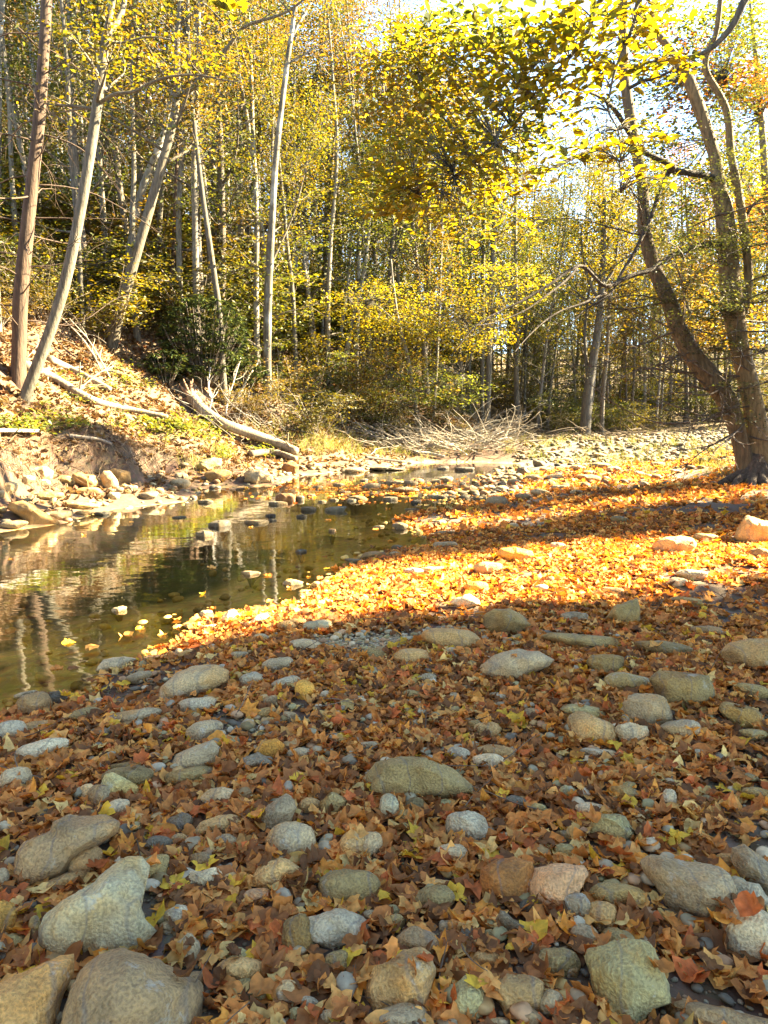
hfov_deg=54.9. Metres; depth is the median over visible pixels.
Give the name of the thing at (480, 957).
river stone
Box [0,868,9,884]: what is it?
river stone
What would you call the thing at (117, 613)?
river stone
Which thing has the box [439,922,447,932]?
river stone
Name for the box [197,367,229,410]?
dead sapling
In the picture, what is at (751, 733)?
river stone
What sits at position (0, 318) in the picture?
maple tree
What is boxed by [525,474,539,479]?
river stone
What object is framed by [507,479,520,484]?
river stone
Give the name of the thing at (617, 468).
river stone
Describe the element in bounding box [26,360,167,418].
fallen log
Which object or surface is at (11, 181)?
shrub
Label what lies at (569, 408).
shrub
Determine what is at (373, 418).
shrub
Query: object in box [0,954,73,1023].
river stone
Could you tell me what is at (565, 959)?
river stone
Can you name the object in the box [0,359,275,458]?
ground cover
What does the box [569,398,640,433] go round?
shrub
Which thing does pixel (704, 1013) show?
river stone
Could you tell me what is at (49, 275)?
shrub
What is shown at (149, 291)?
shrub
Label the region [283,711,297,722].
river stone
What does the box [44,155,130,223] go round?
shrub
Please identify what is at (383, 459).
driftwood log
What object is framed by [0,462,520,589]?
creek water
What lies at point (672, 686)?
river stone
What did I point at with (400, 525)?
river stone
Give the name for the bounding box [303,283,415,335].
shrub
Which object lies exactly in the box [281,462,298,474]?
boulder
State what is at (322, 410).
shrub
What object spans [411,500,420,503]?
river stone
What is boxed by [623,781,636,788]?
river stone
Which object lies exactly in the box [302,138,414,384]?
birch tree
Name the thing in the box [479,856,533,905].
river stone
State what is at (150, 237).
shrub
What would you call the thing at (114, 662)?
river stone
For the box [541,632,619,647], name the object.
boulder
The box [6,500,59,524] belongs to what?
boulder
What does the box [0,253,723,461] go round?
brush debris
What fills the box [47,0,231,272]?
maple tree
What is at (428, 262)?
maple tree
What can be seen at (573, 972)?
river stone
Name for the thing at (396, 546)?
river stone
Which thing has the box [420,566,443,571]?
river stone
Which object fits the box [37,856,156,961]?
boulder
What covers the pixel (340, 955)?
river stone
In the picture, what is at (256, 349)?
shrub
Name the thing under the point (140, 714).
river stone
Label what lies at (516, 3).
sky
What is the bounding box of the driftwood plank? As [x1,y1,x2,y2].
[0,429,39,431]
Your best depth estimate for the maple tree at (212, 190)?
27.49 m
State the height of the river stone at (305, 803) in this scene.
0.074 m
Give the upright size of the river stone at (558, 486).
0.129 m
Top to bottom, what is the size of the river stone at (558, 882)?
0.190 m
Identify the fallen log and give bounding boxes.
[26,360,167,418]
[46,355,111,391]
[179,379,298,454]
[248,449,297,461]
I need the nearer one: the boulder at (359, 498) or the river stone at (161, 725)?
the river stone at (161, 725)
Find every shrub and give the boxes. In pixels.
[0,152,107,279]
[0,167,62,234]
[0,175,23,244]
[0,196,63,231]
[0,209,52,262]
[0,225,53,285]
[0,231,134,307]
[0,243,86,320]
[0,283,50,326]
[1,131,48,183]
[1,144,69,199]
[1,161,65,213]
[1,162,47,210]
[2,135,94,237]
[2,171,117,247]
[4,170,148,235]
[4,211,121,279]
[4,263,61,295]
[5,238,68,277]
[7,223,147,311]
[30,253,167,341]
[40,191,280,304]
[41,215,109,246]
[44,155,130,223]
[44,198,214,294]
[45,212,137,257]
[45,224,175,294]
[50,193,163,260]
[51,239,185,307]
[61,195,191,250]
[72,149,252,254]
[86,289,159,331]
[87,191,202,260]
[90,232,266,342]
[109,234,335,346]
[137,271,174,310]
[138,288,206,337]
[141,274,284,337]
[144,205,251,273]
[170,273,309,357]
[188,226,319,310]
[195,340,287,384]
[203,284,310,340]
[207,294,325,365]
[207,379,290,421]
[218,255,346,312]
[222,260,358,367]
[226,238,284,284]
[238,298,315,336]
[242,355,335,406]
[250,289,323,341]
[250,349,361,413]
[252,265,363,333]
[252,280,347,336]
[255,379,364,441]
[274,259,321,276]
[275,239,400,334]
[278,364,358,398]
[283,332,359,381]
[295,294,339,335]
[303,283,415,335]
[305,346,418,403]
[310,387,373,426]
[315,317,349,344]
[324,387,385,415]
[331,290,424,343]
[335,346,380,370]
[342,409,398,435]
[347,291,475,373]
[358,399,430,438]
[360,362,435,413]
[363,323,420,364]
[373,329,441,372]
[382,293,453,338]
[383,395,470,434]
[397,373,470,406]
[407,368,469,394]
[423,375,486,413]
[431,328,467,358]
[441,344,506,377]
[443,348,502,372]
[451,363,513,394]
[473,372,544,413]
[477,361,530,406]
[478,382,557,421]
[502,379,577,417]
[509,387,557,419]
[509,389,564,429]
[521,397,567,430]
[522,397,595,432]
[526,396,578,430]
[542,407,580,433]
[554,386,631,410]
[559,375,637,403]
[562,395,636,429]
[563,377,661,407]
[564,391,647,430]
[569,385,641,411]
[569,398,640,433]
[573,397,630,429]
[574,407,621,433]
[595,394,660,425]
[597,401,652,430]
[605,396,663,434]
[610,375,693,413]
[622,378,683,418]
[624,384,702,422]
[626,405,680,431]
[629,370,689,416]
[631,381,681,416]
[635,376,698,413]
[638,393,708,424]
[676,387,718,417]
[681,391,741,425]
[689,391,736,419]
[698,378,767,420]
[735,387,767,419]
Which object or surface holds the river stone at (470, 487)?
on the ground at (64, 608)
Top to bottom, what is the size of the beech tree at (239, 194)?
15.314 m
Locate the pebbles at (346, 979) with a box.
[0,625,767,1023]
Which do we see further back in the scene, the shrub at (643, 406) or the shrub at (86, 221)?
the shrub at (643, 406)
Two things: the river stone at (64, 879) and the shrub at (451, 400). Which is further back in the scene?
the shrub at (451, 400)
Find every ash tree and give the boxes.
[509,174,684,435]
[557,252,651,434]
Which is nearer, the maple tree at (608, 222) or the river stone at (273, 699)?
the river stone at (273, 699)
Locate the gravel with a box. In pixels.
[316,630,407,655]
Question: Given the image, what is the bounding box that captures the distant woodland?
[3,7,767,391]
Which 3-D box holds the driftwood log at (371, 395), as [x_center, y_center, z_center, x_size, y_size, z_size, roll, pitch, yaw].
[-0.336,-4.375,28.157,1.532,0.749,0.270,2,8,14]
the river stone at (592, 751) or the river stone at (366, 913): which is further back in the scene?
the river stone at (592, 751)
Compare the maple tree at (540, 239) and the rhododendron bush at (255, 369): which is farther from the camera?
the maple tree at (540, 239)
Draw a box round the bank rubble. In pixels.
[1,440,495,524]
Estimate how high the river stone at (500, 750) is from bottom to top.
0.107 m
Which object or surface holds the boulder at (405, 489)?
on the ground at (64, 608)
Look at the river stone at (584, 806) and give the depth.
2.73 m
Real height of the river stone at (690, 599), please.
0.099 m
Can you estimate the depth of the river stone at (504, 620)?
5.04 m
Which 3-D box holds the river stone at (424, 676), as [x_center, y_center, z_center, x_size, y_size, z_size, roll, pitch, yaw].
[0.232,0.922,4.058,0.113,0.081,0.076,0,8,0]
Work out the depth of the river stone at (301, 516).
11.45 m
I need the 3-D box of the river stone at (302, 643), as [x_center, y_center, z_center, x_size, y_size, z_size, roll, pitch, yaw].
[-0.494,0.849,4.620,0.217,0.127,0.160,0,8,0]
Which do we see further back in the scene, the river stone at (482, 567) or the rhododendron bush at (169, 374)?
the rhododendron bush at (169, 374)
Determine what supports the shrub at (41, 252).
on the ground at (64, 608)
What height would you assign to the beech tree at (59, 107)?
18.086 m
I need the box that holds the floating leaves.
[8,472,494,681]
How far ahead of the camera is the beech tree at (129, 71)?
32.55 m
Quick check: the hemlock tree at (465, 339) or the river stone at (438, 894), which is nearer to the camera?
the river stone at (438, 894)
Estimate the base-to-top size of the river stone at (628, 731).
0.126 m
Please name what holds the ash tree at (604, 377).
on the ground at (64, 608)
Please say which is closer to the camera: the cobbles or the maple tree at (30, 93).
the cobbles
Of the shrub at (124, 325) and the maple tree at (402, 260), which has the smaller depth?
the shrub at (124, 325)
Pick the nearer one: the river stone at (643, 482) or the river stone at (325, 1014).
the river stone at (325, 1014)
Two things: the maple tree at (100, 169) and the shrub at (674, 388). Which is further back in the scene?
the shrub at (674, 388)
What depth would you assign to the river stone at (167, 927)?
2.12 m
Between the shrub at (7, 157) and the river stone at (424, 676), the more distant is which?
the shrub at (7, 157)
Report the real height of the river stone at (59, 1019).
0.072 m
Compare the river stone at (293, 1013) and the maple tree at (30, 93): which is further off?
the maple tree at (30, 93)
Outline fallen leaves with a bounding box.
[0,445,767,1023]
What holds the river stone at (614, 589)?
on the ground at (64, 608)
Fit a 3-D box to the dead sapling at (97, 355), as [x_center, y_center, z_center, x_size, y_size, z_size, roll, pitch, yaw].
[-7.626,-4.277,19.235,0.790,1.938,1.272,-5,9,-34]
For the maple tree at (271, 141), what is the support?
on the ground at (64, 608)
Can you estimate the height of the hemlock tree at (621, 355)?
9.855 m
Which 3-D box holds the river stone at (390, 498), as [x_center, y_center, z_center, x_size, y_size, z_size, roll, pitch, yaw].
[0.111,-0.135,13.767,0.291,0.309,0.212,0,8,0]
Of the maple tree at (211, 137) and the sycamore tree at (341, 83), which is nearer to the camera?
the sycamore tree at (341, 83)
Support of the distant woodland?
on the ground at (64, 608)
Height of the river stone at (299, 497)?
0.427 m
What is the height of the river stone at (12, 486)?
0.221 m
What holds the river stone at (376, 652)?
on the ground at (64, 608)
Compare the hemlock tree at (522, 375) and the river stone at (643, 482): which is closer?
the river stone at (643, 482)
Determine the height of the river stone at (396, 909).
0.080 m
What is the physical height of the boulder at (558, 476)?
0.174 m
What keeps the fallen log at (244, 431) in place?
on the ground at (64, 608)
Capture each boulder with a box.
[0,520,27,528]
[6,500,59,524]
[32,466,53,479]
[34,491,63,499]
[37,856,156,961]
[45,510,73,519]
[58,475,78,486]
[61,948,203,1023]
[62,501,97,508]
[72,472,101,487]
[77,487,101,495]
[109,468,130,482]
[169,478,190,488]
[195,457,221,470]
[204,469,231,478]
[243,469,272,483]
[275,493,295,500]
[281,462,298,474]
[307,463,321,468]
[340,468,362,471]
[347,495,366,500]
[362,483,380,488]
[365,466,403,470]
[365,756,474,798]
[392,487,418,492]
[435,484,453,488]
[455,467,473,470]
[478,648,553,678]
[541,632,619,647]
[546,474,562,479]
[569,465,586,470]
[575,474,600,480]
[588,462,611,468]
[593,453,606,456]
[652,535,696,553]
[734,515,767,542]
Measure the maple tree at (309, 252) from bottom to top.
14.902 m
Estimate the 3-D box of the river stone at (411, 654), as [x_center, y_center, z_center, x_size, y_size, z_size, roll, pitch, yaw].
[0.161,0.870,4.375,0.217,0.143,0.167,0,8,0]
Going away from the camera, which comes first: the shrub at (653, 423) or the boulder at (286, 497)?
the boulder at (286, 497)
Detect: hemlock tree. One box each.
[0,0,163,389]
[121,47,216,219]
[146,124,210,324]
[431,198,507,384]
[433,280,498,399]
[461,214,541,403]
[491,289,550,423]
[519,275,590,430]
[536,276,617,430]
[595,303,662,403]
[610,277,683,407]
[641,274,698,404]
[646,229,722,414]
[662,206,767,416]
[702,230,767,411]
[753,276,767,415]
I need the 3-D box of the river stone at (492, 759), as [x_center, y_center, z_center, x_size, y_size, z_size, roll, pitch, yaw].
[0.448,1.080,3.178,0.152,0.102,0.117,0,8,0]
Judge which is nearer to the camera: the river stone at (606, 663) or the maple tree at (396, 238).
the river stone at (606, 663)
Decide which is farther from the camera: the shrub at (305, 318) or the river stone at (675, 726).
the shrub at (305, 318)
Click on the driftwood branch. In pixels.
(87, 438)
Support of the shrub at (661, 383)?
on the ground at (64, 608)
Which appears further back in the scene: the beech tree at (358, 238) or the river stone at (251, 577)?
the beech tree at (358, 238)
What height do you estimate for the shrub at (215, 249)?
3.710 m
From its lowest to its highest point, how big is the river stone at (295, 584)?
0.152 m
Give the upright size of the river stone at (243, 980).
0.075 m
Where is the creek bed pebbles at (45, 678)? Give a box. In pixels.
[2,491,468,709]
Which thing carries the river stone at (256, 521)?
on the ground at (64, 608)
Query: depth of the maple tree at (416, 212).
46.57 m
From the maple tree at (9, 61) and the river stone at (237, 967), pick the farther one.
the maple tree at (9, 61)
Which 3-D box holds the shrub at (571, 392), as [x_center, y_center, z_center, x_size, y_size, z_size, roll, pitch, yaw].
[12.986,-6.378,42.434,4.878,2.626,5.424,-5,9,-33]
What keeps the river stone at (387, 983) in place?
on the ground at (64, 608)
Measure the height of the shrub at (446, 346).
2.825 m
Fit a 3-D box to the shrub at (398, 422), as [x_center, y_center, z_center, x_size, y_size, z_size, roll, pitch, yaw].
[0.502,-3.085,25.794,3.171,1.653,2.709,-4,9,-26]
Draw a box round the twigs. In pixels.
[0,539,765,1023]
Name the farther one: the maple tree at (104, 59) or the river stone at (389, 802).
the maple tree at (104, 59)
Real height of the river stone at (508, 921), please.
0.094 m
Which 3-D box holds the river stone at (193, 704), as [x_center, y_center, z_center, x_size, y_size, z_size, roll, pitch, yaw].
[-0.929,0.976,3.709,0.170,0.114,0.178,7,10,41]
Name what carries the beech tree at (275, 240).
on the ground at (64, 608)
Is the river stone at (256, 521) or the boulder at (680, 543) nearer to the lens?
the boulder at (680, 543)
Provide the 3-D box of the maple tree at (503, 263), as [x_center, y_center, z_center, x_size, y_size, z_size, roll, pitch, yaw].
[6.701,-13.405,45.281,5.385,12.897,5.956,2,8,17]
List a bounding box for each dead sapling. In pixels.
[62,318,101,369]
[69,311,113,383]
[71,358,126,395]
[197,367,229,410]
[219,358,246,415]
[231,362,270,406]
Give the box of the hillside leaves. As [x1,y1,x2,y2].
[0,252,483,519]
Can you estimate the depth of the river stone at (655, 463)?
17.63 m
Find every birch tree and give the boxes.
[284,177,355,355]
[296,199,395,370]
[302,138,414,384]
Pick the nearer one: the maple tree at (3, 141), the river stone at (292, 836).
the river stone at (292, 836)
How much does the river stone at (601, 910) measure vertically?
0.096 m
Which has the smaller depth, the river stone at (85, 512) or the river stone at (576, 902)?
the river stone at (576, 902)
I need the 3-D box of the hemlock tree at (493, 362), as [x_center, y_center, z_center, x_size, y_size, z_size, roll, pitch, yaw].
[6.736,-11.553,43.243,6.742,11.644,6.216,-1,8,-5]
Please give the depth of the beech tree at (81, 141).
28.87 m
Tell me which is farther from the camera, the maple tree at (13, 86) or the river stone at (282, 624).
the maple tree at (13, 86)
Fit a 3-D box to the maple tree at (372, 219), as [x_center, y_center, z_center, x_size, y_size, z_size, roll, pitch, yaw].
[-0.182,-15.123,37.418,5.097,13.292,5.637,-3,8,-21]
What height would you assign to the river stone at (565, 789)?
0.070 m
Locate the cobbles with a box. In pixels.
[440,428,734,503]
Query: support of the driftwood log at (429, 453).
on the ground at (64, 608)
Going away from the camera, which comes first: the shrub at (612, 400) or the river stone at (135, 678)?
the river stone at (135, 678)
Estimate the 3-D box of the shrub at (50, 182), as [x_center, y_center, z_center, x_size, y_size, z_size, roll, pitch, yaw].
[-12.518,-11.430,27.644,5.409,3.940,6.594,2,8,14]
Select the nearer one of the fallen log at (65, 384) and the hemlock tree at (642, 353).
the fallen log at (65, 384)
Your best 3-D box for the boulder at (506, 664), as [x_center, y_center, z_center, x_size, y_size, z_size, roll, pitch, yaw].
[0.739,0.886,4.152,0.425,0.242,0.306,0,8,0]
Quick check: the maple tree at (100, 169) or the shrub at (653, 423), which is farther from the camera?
the shrub at (653, 423)
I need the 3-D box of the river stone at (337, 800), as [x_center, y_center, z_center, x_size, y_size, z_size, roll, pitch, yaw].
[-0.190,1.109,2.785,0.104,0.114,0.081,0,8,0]
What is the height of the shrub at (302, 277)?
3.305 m
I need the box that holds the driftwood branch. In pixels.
[69,434,111,444]
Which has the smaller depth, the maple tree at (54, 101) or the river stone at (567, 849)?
the river stone at (567, 849)
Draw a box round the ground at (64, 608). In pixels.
[0,260,767,1023]
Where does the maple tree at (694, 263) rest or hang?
on the ground at (64, 608)
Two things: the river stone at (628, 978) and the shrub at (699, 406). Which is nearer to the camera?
the river stone at (628, 978)
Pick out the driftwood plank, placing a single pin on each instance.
(16, 430)
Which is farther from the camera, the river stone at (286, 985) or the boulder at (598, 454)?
the boulder at (598, 454)
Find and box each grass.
[174,405,748,483]
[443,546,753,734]
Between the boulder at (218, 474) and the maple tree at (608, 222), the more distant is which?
the maple tree at (608, 222)
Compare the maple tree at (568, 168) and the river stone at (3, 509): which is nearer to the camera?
the river stone at (3, 509)
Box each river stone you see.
[0,490,4,497]
[0,507,6,512]
[0,720,27,737]
[0,766,31,787]
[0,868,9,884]
[0,900,17,931]
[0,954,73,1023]
[5,481,17,494]
[7,933,24,947]
[12,814,119,884]
[13,690,38,699]
[15,691,52,714]
[15,738,68,758]
[22,475,34,483]
[26,720,54,729]
[28,915,40,939]
[41,479,50,486]
[46,871,86,890]
[47,691,67,703]
[55,1011,62,1023]
[68,707,98,718]
[68,846,103,871]
[75,510,94,515]
[80,783,92,796]
[87,784,109,806]
[91,728,111,735]
[93,511,109,514]
[96,656,136,671]
[99,471,118,487]
[101,765,154,784]
[101,772,138,794]
[107,492,120,499]
[109,707,161,722]
[109,799,129,811]
[110,761,142,768]
[111,606,126,621]
[125,670,152,684]
[126,485,137,490]
[140,491,158,499]
[144,854,169,877]
[145,835,172,850]
[155,488,163,493]
[156,723,164,730]
[159,664,228,697]
[159,921,173,934]
[163,905,187,921]
[164,766,212,784]
[166,812,193,831]
[171,833,186,840]
[172,740,220,767]
[174,473,187,478]
[177,650,191,659]
[177,697,216,712]
[177,933,200,967]
[185,720,222,741]
[188,852,211,865]
[189,867,222,885]
[190,971,204,986]
[194,814,241,835]
[196,530,213,562]
[198,500,212,502]
[199,787,233,801]
[200,610,212,619]
[201,624,216,629]
[208,520,230,526]
[215,834,236,843]
[216,956,261,978]
[218,736,239,742]
[220,609,239,622]
[225,947,246,958]
[231,651,248,657]
[238,978,250,991]
[239,671,262,683]
[241,571,260,586]
[241,613,270,626]
[241,752,272,768]
[244,520,268,523]
[244,888,270,905]
[249,989,267,1003]
[252,857,299,889]
[253,633,268,638]
[254,738,284,757]
[257,707,275,717]
[259,793,296,831]
[262,657,292,671]
[263,695,277,706]
[265,821,315,854]
[268,501,287,504]
[271,675,300,686]
[276,979,295,1001]
[277,620,295,628]
[281,913,312,954]
[282,579,302,590]
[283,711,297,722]
[285,747,309,758]
[289,639,320,650]
[289,1007,298,1020]
[290,618,305,626]
[294,679,314,699]
[296,495,303,499]
[296,514,306,517]
[296,549,306,552]
[299,797,319,812]
[300,506,315,510]
[300,996,317,1005]
[303,619,331,630]
[309,908,371,948]
[318,869,380,902]
[318,1009,332,1022]
[320,792,346,812]
[325,506,346,511]
[325,949,347,971]
[333,482,344,486]
[339,831,364,853]
[345,558,361,562]
[359,551,385,558]
[361,741,377,748]
[361,910,373,918]
[363,831,382,857]
[364,648,384,657]
[364,947,435,1010]
[379,793,398,817]
[379,1002,427,1023]
[382,497,397,500]
[389,904,399,913]
[390,914,405,928]
[391,480,403,484]
[391,545,402,548]
[392,523,407,528]
[393,648,429,661]
[396,926,438,955]
[397,809,412,822]
[403,480,417,484]
[403,567,424,573]
[403,690,419,697]
[405,796,425,810]
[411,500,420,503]
[415,884,454,907]
[418,673,435,679]
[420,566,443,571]
[421,628,479,647]
[430,494,444,498]
[432,879,445,884]
[433,519,448,524]
[433,541,457,545]
[436,844,467,859]
[437,477,452,480]
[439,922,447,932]
[441,798,450,805]
[445,810,488,839]
[447,746,470,759]
[447,919,465,930]
[450,594,479,607]
[455,975,483,1022]
[464,485,477,490]
[464,581,488,593]
[468,719,480,727]
[472,753,504,769]
[473,562,502,574]
[473,721,501,736]
[473,950,498,965]
[477,744,517,756]
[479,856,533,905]
[482,485,494,489]
[483,608,530,636]
[484,929,492,935]
[485,496,507,504]
[489,692,506,701]
[490,1017,509,1023]
[494,973,544,1014]
[496,485,508,490]
[496,910,523,930]
[497,547,533,561]
[503,795,525,807]
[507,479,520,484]
[515,493,530,499]
[516,466,530,474]
[518,899,545,913]
[524,708,539,718]
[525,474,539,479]
[525,1009,542,1023]
[529,863,588,908]
[530,489,549,495]
[531,803,546,810]
[533,459,544,466]
[534,584,547,590]
[538,947,580,977]
[540,989,562,1015]
[546,576,553,581]
[550,542,564,547]
[551,485,565,488]
[553,843,573,855]
[555,830,569,840]
[559,785,578,796]
[560,611,588,623]
[560,704,605,717]
[563,892,590,916]
[566,711,617,741]
[567,967,578,977]
[570,490,582,494]
[570,923,597,942]
[575,802,611,812]
[579,748,615,757]
[584,938,670,1023]
[586,654,623,676]
[588,881,648,907]
[588,901,617,928]
[589,813,635,840]
[601,927,624,940]
[603,587,623,591]
[604,672,649,691]
[605,598,639,622]
[606,466,620,471]
[610,516,629,522]
[611,785,638,798]
[614,722,649,740]
[622,693,672,724]
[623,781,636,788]
[633,471,644,475]
[634,640,693,653]
[638,481,648,485]
[640,854,737,917]
[649,670,714,706]
[650,462,664,466]
[656,719,700,736]
[661,789,676,803]
[664,998,767,1023]
[668,577,687,586]
[670,596,702,605]
[675,569,707,579]
[690,625,725,635]
[694,533,718,539]
[716,853,732,866]
[719,702,764,727]
[720,900,767,958]
[721,638,767,671]
[730,843,767,895]
[731,683,767,698]
[733,879,767,910]
[739,729,767,740]
[739,786,767,796]
[748,548,767,556]
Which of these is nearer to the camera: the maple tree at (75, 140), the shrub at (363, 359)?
the maple tree at (75, 140)
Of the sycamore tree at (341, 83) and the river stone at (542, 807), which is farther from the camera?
the sycamore tree at (341, 83)
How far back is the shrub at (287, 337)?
26.04 m
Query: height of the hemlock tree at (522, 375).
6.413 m
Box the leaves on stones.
[0,605,764,1019]
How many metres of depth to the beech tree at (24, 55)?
39.71 m
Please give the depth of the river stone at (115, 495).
12.87 m
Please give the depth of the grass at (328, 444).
21.80 m
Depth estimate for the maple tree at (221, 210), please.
24.00 m
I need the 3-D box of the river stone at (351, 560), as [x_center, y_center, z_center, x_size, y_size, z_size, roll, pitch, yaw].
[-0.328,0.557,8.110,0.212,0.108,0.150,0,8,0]
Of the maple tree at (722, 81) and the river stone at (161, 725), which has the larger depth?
the maple tree at (722, 81)
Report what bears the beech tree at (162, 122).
on the ground at (64, 608)
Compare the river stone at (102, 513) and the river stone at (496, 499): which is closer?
the river stone at (102, 513)
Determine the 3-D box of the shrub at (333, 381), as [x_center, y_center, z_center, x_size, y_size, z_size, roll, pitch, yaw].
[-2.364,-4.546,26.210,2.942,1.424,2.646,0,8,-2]
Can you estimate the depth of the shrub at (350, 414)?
24.42 m
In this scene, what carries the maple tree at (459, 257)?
on the ground at (64, 608)
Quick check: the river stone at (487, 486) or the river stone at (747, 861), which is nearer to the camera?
the river stone at (747, 861)
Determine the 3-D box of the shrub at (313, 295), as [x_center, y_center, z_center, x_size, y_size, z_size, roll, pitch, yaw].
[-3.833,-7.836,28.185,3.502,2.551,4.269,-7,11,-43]
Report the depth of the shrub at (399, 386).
28.22 m
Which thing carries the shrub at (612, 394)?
on the ground at (64, 608)
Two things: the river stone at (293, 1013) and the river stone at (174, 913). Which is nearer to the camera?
the river stone at (293, 1013)
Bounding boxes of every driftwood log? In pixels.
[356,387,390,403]
[365,456,405,462]
[414,450,444,457]
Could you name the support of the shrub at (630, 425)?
on the ground at (64, 608)
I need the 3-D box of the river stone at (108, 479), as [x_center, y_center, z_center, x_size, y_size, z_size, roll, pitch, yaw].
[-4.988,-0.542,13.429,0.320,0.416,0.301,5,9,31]
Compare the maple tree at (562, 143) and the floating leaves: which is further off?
the maple tree at (562, 143)
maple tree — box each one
[0,0,176,324]
[0,0,238,304]
[0,1,55,252]
[0,295,2,334]
[1,0,75,160]
[1,0,120,333]
[1,2,33,155]
[2,0,78,153]
[2,0,84,190]
[2,0,89,188]
[2,1,87,178]
[2,2,88,182]
[4,0,81,191]
[4,0,168,233]
[5,0,39,271]
[10,0,286,404]
[16,21,63,191]
[23,0,156,184]
[27,0,304,340]
[27,5,150,198]
[37,2,129,199]
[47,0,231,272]
[52,0,132,303]
[56,3,129,209]
[58,0,172,342]
[68,0,365,350]
[80,0,206,190]
[82,3,165,215]
[95,0,244,408]
[107,4,234,342]
[108,0,286,269]
[110,10,227,216]
[117,15,171,210]
[121,0,339,328]
[127,0,242,355]
[133,0,238,296]
[146,1,289,267]
[146,13,237,235]
[157,5,250,349]
[170,1,326,275]
[182,26,358,383]
[185,14,274,269]
[185,30,270,205]
[202,82,286,242]
[207,0,409,383]
[220,0,342,387]
[221,5,361,309]
[232,3,393,353]
[239,0,340,377]
[243,83,314,242]
[243,150,386,315]
[244,18,343,272]
[249,0,372,297]
[255,0,404,292]
[260,53,351,278]
[260,123,343,257]
[277,82,388,274]
[287,0,407,389]
[291,64,371,282]
[292,132,335,272]
[304,4,489,382]
[308,23,386,290]
[310,95,380,275]
[316,258,567,426]
[322,1,470,360]
[324,34,437,346]
[329,94,449,341]
[335,87,388,284]
[337,86,422,322]
[339,83,434,281]
[349,128,416,284]
[350,18,447,321]
[351,0,420,374]
[357,0,447,225]
[361,34,488,401]
[363,0,527,384]
[369,43,452,367]
[369,69,469,383]
[371,152,419,319]
[379,132,436,327]
[385,99,496,379]
[393,161,520,414]
[408,85,529,371]
[423,0,767,488]
[433,66,541,404]
[436,8,596,430]
[448,111,578,405]
[467,184,534,371]
[493,193,594,433]
[494,123,598,425]
[494,185,574,394]
[495,140,577,398]
[498,97,578,381]
[498,146,596,425]
[521,111,630,391]
[526,132,634,418]
[543,204,637,393]
[546,100,663,425]
[548,242,588,415]
[568,116,658,390]
[577,187,667,405]
[580,0,767,349]
[605,161,684,393]
[606,289,641,430]
[629,247,707,430]
[631,137,724,423]
[645,185,758,422]
[649,179,716,390]
[657,138,717,417]
[675,209,758,404]
[683,121,763,373]
[684,184,727,360]
[697,184,767,388]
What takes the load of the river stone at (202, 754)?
on the ground at (64, 608)
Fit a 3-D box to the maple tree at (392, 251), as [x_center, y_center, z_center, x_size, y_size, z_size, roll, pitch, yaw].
[0.304,-12.213,28.556,7.383,14.716,6.891,-5,9,-31]
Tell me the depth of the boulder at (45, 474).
12.65 m
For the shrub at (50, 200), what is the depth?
25.37 m
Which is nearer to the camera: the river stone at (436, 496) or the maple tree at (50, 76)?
the river stone at (436, 496)
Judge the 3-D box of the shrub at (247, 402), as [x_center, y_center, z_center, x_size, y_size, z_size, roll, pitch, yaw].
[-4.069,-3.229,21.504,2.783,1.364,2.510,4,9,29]
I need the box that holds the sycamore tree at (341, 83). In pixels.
[248,0,380,334]
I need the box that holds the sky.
[4,0,767,352]
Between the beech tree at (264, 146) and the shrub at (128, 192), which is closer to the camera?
the shrub at (128, 192)
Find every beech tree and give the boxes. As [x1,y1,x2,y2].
[0,0,5,253]
[2,0,55,149]
[2,0,145,200]
[11,12,80,189]
[35,0,154,216]
[62,0,261,324]
[73,0,207,219]
[79,1,173,129]
[123,15,194,214]
[124,0,249,214]
[162,2,265,268]
[167,0,288,282]
[171,3,307,356]
[173,0,302,281]
[201,31,287,272]
[207,0,330,264]
[209,0,291,372]
[209,0,748,256]
[228,11,311,258]
[235,0,361,255]
[263,0,367,400]
[306,0,389,393]
[308,0,401,383]
[572,150,668,372]
[635,154,714,421]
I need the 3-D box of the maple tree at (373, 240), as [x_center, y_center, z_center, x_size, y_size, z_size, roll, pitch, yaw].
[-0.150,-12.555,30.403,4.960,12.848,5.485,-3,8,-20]
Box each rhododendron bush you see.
[141,349,191,387]
[155,294,252,385]
[219,354,269,390]
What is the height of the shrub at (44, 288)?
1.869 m

